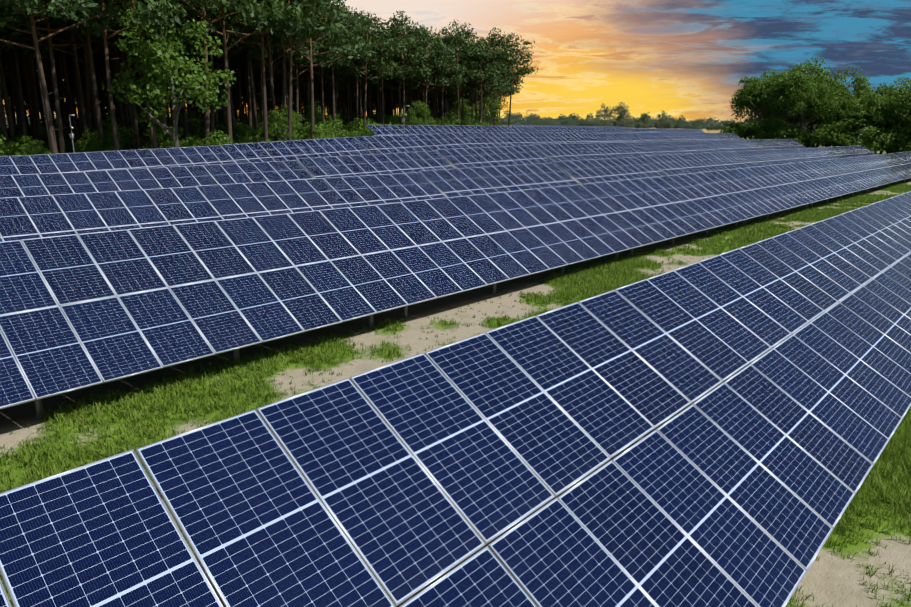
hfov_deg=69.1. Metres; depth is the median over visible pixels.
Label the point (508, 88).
forest pine
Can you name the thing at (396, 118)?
forest understory
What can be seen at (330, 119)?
forest understory
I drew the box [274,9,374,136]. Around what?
forest pine
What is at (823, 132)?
shrub
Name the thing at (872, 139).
shrub
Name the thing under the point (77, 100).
forest pine
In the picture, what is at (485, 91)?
forest pine
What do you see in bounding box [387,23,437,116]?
forest pine
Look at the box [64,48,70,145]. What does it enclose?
forest pine
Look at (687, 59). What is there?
sky
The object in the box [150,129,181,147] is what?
forest understory
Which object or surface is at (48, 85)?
forest pine
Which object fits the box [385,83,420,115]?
forest pine
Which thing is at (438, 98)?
forest pine
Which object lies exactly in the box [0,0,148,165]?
forest pine
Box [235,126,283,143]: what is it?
forest understory
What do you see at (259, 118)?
forest understory
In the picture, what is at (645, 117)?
field copse
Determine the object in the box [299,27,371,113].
forest pine
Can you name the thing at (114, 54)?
forest pine
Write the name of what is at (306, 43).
forest pine
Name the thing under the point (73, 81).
forest
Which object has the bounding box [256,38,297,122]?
forest pine
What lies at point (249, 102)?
forest pine
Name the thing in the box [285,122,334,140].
forest understory
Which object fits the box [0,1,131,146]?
forest pine
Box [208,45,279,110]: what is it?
forest pine
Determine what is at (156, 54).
forest edge tree
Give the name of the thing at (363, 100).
forest pine
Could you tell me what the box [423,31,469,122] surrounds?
forest pine
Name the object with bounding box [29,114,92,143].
forest understory
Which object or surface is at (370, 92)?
forest pine
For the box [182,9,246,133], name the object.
forest pine
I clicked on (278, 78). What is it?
forest pine
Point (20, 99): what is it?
forest pine
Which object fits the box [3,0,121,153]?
forest pine
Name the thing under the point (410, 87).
forest pine
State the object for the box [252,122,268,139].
forest understory
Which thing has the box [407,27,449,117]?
forest pine
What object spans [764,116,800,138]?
shrub
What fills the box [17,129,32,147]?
forest understory
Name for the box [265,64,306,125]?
forest pine
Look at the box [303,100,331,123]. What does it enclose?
forest understory
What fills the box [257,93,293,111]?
forest
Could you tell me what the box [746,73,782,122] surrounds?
belt tree
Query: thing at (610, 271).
grass tufts
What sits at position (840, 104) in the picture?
bush
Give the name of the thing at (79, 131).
forest understory
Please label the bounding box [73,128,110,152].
forest understory
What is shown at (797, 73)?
belt tree
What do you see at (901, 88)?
belt tree
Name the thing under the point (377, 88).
forest pine
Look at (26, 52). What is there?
forest pine
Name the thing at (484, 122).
forest edge shrub
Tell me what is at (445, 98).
forest pine
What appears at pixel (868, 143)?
shrub
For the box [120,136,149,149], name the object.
forest understory
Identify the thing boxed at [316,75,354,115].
forest pine
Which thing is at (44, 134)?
forest understory
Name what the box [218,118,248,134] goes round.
forest understory
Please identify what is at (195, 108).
forest pine
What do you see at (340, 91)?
forest pine
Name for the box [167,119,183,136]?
forest understory
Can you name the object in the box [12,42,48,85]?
forest pine
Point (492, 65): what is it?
forest pine
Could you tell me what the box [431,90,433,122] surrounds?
forest pine
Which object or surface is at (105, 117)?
forest understory
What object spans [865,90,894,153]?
belt tree
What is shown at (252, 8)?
forest pine
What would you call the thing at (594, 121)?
shrub
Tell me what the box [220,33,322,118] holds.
forest pine
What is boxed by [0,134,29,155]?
forest understory
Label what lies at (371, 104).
forest pine
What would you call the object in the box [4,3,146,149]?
forest pine
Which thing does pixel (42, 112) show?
forest pine
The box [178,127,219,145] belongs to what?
forest understory
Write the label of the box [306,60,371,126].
forest pine
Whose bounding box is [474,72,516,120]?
forest pine
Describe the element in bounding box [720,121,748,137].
shrub
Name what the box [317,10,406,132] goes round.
forest pine
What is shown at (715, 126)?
shrub
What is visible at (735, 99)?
belt tree
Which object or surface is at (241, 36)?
forest pine
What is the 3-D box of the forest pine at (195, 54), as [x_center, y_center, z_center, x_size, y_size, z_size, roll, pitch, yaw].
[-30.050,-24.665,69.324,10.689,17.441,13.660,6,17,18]
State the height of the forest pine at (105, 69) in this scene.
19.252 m
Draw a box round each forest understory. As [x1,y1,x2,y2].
[0,121,57,154]
[0,131,32,150]
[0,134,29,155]
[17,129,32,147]
[17,135,48,154]
[28,122,80,148]
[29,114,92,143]
[29,147,50,154]
[33,125,71,151]
[49,138,82,153]
[62,112,78,131]
[70,117,94,142]
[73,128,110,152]
[77,109,119,128]
[86,133,122,151]
[92,116,135,149]
[116,106,147,131]
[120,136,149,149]
[138,124,194,149]
[143,104,172,129]
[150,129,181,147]
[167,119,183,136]
[172,109,202,136]
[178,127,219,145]
[183,120,226,136]
[209,133,222,145]
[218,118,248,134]
[219,127,233,138]
[226,110,247,121]
[232,125,252,143]
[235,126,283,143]
[242,108,267,125]
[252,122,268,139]
[267,104,301,140]
[278,107,303,126]
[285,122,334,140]
[292,101,305,117]
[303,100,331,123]
[327,114,343,131]
[328,114,346,127]
[338,112,349,124]
[341,118,380,136]
[343,115,372,135]
[352,113,375,122]
[362,112,381,121]
[379,114,394,124]
[389,112,416,124]
[423,117,436,124]
[434,116,460,124]
[460,116,474,125]
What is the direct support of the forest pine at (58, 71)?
on the ground
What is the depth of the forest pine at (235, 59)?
73.65 m
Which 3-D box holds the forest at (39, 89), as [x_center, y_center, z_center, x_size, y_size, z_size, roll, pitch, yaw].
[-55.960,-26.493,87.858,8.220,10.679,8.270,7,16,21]
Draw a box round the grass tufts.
[0,181,910,606]
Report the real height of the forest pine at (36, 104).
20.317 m
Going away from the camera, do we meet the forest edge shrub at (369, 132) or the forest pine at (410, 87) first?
the forest edge shrub at (369, 132)
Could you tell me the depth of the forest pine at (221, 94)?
72.87 m
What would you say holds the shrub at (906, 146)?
on the ground
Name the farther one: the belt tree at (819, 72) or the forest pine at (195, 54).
the belt tree at (819, 72)
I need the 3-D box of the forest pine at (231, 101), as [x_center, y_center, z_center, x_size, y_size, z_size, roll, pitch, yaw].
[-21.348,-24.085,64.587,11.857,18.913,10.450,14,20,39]
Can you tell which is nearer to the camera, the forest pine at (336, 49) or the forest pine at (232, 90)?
the forest pine at (336, 49)
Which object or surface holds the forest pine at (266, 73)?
on the ground
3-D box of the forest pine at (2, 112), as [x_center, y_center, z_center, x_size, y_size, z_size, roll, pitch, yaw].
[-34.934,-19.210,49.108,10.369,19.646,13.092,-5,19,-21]
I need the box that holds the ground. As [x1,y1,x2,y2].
[0,114,910,606]
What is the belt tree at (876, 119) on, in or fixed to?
on the ground
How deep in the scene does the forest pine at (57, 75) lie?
82.96 m
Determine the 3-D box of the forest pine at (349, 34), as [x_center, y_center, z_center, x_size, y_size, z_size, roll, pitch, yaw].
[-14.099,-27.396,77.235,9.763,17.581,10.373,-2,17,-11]
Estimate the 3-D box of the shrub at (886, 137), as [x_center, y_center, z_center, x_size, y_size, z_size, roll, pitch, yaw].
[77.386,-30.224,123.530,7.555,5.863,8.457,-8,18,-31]
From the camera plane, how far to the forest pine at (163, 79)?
58.47 m
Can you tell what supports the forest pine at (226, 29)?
on the ground
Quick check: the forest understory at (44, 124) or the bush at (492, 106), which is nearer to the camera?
the forest understory at (44, 124)
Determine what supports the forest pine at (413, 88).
on the ground
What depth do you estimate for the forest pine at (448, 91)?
107.58 m
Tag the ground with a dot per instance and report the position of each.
(832, 578)
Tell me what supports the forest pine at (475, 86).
on the ground
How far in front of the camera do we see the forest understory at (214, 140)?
59.96 m
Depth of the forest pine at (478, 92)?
115.56 m
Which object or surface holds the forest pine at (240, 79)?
on the ground
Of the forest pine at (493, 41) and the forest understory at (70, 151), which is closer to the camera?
the forest understory at (70, 151)
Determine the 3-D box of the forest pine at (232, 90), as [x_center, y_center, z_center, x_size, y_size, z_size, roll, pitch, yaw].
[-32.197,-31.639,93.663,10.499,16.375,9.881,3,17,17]
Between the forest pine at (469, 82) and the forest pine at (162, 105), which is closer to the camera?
the forest pine at (162, 105)
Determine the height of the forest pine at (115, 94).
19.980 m
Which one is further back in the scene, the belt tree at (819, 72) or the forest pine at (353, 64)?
the belt tree at (819, 72)
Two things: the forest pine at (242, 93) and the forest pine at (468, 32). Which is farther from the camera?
the forest pine at (242, 93)
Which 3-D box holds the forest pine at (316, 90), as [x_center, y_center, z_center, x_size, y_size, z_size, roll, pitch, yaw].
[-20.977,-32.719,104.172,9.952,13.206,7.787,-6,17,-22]
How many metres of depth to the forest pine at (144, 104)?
75.04 m
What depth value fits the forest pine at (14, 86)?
61.28 m
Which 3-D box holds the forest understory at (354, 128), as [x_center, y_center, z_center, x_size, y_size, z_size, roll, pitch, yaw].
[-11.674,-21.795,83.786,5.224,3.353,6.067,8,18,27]
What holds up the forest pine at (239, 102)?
on the ground
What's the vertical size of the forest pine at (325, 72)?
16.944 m
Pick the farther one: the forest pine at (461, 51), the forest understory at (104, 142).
the forest pine at (461, 51)
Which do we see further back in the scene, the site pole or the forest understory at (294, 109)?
the forest understory at (294, 109)
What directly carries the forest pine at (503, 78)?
on the ground
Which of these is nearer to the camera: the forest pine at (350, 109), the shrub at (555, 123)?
the forest pine at (350, 109)
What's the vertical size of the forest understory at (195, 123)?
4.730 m
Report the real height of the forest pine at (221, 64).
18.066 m
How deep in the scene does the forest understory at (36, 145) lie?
49.03 m
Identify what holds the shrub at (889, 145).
on the ground
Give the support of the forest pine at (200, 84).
on the ground
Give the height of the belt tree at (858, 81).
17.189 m
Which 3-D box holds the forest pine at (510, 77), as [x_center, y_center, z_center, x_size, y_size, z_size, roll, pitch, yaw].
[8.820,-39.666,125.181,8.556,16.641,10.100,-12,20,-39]
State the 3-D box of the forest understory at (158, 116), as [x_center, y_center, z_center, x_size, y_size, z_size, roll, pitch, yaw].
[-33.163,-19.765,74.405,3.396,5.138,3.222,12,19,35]
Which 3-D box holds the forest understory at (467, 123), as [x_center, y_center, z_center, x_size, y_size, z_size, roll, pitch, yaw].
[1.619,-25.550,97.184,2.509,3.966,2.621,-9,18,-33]
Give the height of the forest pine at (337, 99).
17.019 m
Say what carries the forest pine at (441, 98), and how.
on the ground
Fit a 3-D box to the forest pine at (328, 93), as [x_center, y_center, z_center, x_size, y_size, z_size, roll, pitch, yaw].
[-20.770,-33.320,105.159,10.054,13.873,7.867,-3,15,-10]
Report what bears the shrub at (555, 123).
on the ground
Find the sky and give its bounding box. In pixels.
[3,0,910,123]
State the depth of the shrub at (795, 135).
132.92 m
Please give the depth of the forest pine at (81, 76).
71.74 m
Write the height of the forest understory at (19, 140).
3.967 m
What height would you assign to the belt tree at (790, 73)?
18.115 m
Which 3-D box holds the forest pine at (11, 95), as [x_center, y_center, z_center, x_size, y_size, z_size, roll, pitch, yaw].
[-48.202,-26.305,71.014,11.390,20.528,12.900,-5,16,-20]
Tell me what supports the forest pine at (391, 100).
on the ground
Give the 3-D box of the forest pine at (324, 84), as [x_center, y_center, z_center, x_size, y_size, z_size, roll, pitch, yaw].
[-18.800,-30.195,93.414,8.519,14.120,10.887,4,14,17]
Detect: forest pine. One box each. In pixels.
[0,0,15,15]
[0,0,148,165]
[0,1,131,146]
[0,2,62,153]
[0,13,49,155]
[0,13,85,153]
[0,32,48,62]
[1,50,71,122]
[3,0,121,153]
[3,26,77,139]
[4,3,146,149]
[5,47,15,126]
[7,49,30,140]
[8,0,134,153]
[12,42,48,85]
[12,54,82,123]
[16,40,82,120]
[17,47,82,143]
[18,50,83,118]
[19,52,30,143]
[23,17,42,153]
[25,22,114,152]
[29,50,135,73]
[36,1,189,149]
[40,39,112,150]
[42,4,147,141]
[43,42,65,137]
[47,0,186,150]
[52,26,189,138]
[52,39,69,141]
[55,63,62,121]
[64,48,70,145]
[67,58,135,123]
[69,39,85,112]
[71,53,132,122]
[72,0,216,148]
[75,0,228,125]
[76,32,126,139]
[77,40,131,125]
[86,38,109,135]
[92,45,104,127]
[99,49,193,141]
[102,43,137,119]
[107,0,232,143]
[111,1,186,149]
[111,55,120,129]
[126,0,286,145]
[127,1,237,122]
[129,46,222,117]
[131,59,139,135]
[140,14,259,140]
[145,38,193,129]
[160,0,314,143]
[168,21,222,132]
[168,55,190,121]
[178,2,275,136]
[180,12,234,139]
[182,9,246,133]
[183,63,196,117]
[184,43,229,134]
[185,24,271,131]
[185,53,246,112]
[187,62,200,119]
[189,59,194,117]
[190,57,201,138]
[197,0,315,141]
[200,63,243,109]
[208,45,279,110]
[208,60,268,112]
[212,39,279,123]
[213,54,234,126]
[214,46,242,123]
[215,68,255,102]
[215,79,256,110]
[217,38,298,114]
[219,0,316,141]
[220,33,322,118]
[220,52,278,107]
[223,63,243,119]
[224,84,257,112]
[227,11,299,141]
[228,0,336,138]
[229,62,267,112]
[233,53,328,80]
[239,38,322,110]
[240,0,348,140]
[242,9,348,132]
[246,0,375,138]
[246,1,301,130]
[255,73,292,88]
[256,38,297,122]
[259,86,301,111]
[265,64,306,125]
[265,74,269,138]
[267,74,281,110]
[267,75,295,92]
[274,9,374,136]
[274,88,302,99]
[275,25,337,139]
[277,77,331,90]
[292,78,341,107]
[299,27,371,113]
[302,73,351,117]
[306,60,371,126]
[307,24,323,138]
[308,0,378,131]
[313,9,393,127]
[313,79,354,115]
[313,79,358,113]
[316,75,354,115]
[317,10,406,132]
[319,78,337,114]
[322,19,376,132]
[324,15,394,118]
[326,16,369,127]
[346,51,409,123]
[350,68,389,122]
[351,32,400,122]
[352,76,374,110]
[352,84,368,116]
[355,82,364,113]
[358,25,412,124]
[361,45,432,123]
[362,84,392,101]
[362,86,372,114]
[363,79,370,118]
[364,11,435,124]
[371,82,408,109]
[373,77,409,120]
[383,80,434,116]
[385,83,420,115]
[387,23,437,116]
[387,52,404,117]
[396,29,467,121]
[399,26,424,115]
[404,74,453,119]
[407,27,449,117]
[407,76,421,116]
[418,36,458,118]
[418,55,456,120]
[418,92,454,109]
[421,31,447,119]
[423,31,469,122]
[431,20,487,124]
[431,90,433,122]
[433,28,497,120]
[443,76,494,119]
[444,29,459,121]
[444,55,470,121]
[448,37,500,124]
[450,40,510,124]
[451,59,484,125]
[451,80,500,104]
[464,54,520,125]
[465,27,531,125]
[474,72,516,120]
[483,63,519,111]
[484,33,537,125]
[493,69,519,124]
[497,51,521,116]
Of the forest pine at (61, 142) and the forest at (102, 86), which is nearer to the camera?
the forest pine at (61, 142)
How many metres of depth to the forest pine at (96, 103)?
51.58 m
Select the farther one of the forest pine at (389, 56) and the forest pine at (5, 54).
the forest pine at (389, 56)
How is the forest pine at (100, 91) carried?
on the ground
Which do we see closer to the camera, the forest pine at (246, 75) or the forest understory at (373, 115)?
the forest pine at (246, 75)
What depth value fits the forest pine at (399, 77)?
89.61 m
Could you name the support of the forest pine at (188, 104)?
on the ground
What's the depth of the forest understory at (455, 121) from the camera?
94.97 m
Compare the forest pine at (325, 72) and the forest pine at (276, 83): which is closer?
the forest pine at (325, 72)
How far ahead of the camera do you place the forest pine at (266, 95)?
93.91 m
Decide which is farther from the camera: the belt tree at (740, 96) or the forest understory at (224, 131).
the belt tree at (740, 96)
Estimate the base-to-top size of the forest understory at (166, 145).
3.904 m
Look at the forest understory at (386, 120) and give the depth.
90.01 m
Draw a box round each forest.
[0,64,54,119]
[4,65,64,125]
[36,65,103,105]
[73,63,121,106]
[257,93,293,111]
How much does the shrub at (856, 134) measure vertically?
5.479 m
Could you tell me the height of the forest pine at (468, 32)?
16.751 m
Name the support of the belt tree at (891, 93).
on the ground
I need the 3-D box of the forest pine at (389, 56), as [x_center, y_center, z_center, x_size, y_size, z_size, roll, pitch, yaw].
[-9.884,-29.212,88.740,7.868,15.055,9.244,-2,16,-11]
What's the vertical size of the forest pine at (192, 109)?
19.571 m
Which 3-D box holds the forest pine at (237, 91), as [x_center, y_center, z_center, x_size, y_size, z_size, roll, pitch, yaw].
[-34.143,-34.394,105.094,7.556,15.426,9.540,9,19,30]
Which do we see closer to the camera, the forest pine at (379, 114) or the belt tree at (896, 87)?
the forest pine at (379, 114)
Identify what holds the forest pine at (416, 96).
on the ground
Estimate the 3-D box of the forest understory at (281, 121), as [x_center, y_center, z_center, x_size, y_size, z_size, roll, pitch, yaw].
[-15.866,-15.762,61.188,3.170,5.176,3.348,-7,17,-28]
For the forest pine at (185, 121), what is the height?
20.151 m
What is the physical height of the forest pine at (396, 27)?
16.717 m
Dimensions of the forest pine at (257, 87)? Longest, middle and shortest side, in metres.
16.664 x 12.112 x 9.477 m
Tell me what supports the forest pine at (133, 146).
on the ground
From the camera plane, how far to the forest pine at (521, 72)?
98.86 m
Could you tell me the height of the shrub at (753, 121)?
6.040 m
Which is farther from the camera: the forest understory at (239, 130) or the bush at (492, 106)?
the bush at (492, 106)
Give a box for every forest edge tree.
[102,10,235,147]
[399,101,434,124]
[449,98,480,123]
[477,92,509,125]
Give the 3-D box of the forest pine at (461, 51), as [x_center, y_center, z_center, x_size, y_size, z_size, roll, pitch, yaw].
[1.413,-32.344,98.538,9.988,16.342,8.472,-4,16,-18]
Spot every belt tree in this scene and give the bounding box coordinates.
[729,72,774,116]
[731,76,779,139]
[732,70,785,139]
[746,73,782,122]
[761,73,812,126]
[767,63,829,125]
[774,93,807,126]
[779,62,815,79]
[780,75,836,134]
[789,56,841,147]
[796,86,837,147]
[804,80,856,146]
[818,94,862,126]
[832,96,874,128]
[833,66,876,101]
[839,91,895,131]
[840,90,865,117]
[862,96,893,149]
[865,82,908,154]
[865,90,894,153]
[868,89,910,136]
[875,77,910,153]
[882,79,910,131]
[888,83,910,153]
[897,85,910,97]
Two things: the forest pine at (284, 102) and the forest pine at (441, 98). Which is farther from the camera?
the forest pine at (441, 98)
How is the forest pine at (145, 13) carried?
on the ground
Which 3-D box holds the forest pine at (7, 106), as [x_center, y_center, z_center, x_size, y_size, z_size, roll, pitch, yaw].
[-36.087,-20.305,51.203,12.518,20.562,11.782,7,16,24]
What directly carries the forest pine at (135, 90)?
on the ground
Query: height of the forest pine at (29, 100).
20.951 m
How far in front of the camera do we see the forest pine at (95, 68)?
79.42 m
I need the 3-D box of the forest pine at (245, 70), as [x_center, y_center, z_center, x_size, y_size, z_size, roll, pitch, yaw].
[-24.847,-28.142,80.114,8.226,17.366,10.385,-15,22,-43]
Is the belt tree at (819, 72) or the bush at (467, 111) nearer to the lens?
the bush at (467, 111)
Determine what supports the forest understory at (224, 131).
on the ground
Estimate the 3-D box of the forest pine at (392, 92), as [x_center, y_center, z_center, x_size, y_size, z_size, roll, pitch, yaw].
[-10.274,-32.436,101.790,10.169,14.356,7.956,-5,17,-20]
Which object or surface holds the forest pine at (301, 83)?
on the ground
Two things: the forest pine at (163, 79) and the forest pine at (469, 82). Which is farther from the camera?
the forest pine at (469, 82)
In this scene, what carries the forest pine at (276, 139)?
on the ground
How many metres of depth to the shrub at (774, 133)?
136.16 m
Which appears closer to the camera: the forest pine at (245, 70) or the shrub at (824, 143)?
the forest pine at (245, 70)
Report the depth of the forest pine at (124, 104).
63.90 m
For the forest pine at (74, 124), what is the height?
19.983 m
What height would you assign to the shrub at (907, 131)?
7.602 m
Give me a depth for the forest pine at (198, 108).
80.62 m
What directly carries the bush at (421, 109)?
on the ground
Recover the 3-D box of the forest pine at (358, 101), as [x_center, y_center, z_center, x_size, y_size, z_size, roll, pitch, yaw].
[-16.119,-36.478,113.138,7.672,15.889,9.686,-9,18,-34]
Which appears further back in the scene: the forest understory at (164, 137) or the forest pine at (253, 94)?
the forest pine at (253, 94)
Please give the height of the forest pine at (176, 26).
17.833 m
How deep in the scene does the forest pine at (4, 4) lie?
43.46 m
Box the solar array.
[0,125,910,606]
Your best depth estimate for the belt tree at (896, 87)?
129.00 m
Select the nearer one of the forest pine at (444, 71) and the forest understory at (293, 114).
the forest understory at (293, 114)
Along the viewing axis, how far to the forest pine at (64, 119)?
63.31 m
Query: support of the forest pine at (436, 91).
on the ground
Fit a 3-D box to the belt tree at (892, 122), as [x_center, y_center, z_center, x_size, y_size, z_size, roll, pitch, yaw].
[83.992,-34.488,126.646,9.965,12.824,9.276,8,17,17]
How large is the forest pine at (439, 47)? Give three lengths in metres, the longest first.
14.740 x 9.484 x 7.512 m
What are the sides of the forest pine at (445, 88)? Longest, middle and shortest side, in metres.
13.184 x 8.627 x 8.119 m
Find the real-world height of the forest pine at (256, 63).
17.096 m
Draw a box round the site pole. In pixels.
[69,114,74,152]
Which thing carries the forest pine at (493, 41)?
on the ground
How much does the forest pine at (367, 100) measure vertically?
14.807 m
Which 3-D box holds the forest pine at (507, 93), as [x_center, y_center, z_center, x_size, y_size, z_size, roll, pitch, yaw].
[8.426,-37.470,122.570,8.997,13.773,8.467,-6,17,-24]
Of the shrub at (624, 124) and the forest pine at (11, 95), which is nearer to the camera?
the forest pine at (11, 95)
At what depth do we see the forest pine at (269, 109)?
101.01 m
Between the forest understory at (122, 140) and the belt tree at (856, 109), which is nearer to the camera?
the forest understory at (122, 140)
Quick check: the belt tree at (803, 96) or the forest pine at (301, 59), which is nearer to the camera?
the forest pine at (301, 59)
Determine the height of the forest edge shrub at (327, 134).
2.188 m
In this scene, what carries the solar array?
on the ground
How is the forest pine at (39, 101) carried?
on the ground
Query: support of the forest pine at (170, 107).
on the ground
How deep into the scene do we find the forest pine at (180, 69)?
66.21 m
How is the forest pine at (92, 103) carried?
on the ground
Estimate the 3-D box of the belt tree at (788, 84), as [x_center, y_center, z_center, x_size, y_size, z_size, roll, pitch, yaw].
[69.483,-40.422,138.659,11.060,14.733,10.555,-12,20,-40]
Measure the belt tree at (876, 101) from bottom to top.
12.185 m
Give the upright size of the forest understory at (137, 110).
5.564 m
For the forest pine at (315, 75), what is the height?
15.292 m
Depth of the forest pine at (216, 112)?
67.96 m
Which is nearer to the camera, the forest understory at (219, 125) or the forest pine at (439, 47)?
the forest understory at (219, 125)
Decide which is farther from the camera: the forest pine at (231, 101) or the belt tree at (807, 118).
the belt tree at (807, 118)
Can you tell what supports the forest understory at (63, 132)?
on the ground
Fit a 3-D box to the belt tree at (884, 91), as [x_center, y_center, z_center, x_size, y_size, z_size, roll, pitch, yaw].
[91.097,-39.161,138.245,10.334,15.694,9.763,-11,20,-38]
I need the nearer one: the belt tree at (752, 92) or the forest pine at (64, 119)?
the forest pine at (64, 119)
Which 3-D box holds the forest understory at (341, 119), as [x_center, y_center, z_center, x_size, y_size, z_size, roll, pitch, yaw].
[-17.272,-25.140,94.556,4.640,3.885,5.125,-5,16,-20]
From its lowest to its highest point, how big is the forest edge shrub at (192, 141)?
3.462 m
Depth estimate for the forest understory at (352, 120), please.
92.06 m
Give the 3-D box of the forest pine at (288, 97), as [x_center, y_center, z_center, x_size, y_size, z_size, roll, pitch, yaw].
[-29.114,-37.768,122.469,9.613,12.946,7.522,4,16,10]
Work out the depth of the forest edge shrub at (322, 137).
61.16 m
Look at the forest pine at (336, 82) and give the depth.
86.93 m
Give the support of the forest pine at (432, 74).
on the ground
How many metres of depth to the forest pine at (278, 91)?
112.26 m
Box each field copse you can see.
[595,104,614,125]
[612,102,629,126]
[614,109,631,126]
[638,112,650,127]
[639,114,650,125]
[656,110,668,128]
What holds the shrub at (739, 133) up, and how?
on the ground
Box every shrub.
[184,130,232,154]
[309,129,338,138]
[309,133,332,139]
[319,119,351,137]
[350,130,363,142]
[359,123,385,135]
[468,120,492,125]
[549,120,558,125]
[587,119,600,125]
[619,119,634,126]
[711,123,721,129]
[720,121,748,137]
[732,115,770,137]
[738,123,756,139]
[752,120,776,139]
[752,125,772,139]
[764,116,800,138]
[767,122,806,138]
[785,129,816,146]
[797,129,830,147]
[808,123,846,146]
[812,127,858,146]
[814,117,869,147]
[834,128,881,148]
[843,128,880,147]
[844,126,898,152]
[855,128,897,152]
[876,121,910,150]
[876,130,910,152]
[883,136,910,153]
[893,139,910,151]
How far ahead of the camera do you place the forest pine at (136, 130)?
55.56 m
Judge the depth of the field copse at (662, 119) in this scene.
414.71 m
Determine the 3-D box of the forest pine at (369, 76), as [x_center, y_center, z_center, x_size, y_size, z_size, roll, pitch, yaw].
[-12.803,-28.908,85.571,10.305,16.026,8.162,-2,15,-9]
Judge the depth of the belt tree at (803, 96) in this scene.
132.01 m
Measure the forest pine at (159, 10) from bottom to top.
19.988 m
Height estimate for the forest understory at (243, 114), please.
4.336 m
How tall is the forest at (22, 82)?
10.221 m
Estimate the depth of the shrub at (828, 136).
127.72 m
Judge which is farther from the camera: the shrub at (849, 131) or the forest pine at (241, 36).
the shrub at (849, 131)
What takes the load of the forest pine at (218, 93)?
on the ground
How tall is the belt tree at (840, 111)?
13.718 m
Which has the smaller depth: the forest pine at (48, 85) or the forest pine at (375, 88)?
the forest pine at (48, 85)
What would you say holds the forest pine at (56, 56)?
on the ground
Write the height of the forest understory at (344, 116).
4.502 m
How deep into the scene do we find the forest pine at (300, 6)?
57.30 m
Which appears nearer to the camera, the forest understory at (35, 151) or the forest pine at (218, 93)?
the forest understory at (35, 151)
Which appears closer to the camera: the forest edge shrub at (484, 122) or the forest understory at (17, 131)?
the forest understory at (17, 131)
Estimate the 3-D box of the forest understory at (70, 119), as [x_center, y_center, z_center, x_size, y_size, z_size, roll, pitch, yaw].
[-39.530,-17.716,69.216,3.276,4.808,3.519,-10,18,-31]
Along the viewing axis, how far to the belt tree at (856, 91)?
133.48 m
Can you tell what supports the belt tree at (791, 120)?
on the ground
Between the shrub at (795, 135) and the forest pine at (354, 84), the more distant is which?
the shrub at (795, 135)
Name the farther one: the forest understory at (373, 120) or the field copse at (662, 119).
the field copse at (662, 119)
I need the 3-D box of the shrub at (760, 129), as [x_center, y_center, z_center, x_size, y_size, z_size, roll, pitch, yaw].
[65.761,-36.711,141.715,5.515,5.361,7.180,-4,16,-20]
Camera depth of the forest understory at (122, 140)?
53.95 m
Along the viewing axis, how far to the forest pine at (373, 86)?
102.89 m
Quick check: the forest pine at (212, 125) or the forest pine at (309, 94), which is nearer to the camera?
the forest pine at (212, 125)
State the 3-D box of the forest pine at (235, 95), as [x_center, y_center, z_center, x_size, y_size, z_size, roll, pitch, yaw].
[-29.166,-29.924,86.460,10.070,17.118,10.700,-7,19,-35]
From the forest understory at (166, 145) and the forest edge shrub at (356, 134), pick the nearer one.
the forest understory at (166, 145)
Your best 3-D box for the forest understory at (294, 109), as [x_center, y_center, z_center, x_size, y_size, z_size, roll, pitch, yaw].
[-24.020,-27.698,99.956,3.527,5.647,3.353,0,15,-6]
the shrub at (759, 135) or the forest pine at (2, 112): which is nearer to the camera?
the forest pine at (2, 112)
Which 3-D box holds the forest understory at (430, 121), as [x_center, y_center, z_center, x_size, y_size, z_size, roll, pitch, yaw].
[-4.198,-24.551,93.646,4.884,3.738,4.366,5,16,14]
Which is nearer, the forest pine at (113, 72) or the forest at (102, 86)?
the forest pine at (113, 72)
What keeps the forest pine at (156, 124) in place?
on the ground
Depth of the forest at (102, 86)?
91.32 m
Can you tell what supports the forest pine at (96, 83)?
on the ground
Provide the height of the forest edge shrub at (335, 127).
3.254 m
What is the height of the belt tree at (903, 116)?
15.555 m
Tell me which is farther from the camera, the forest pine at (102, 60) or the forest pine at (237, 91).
the forest pine at (237, 91)

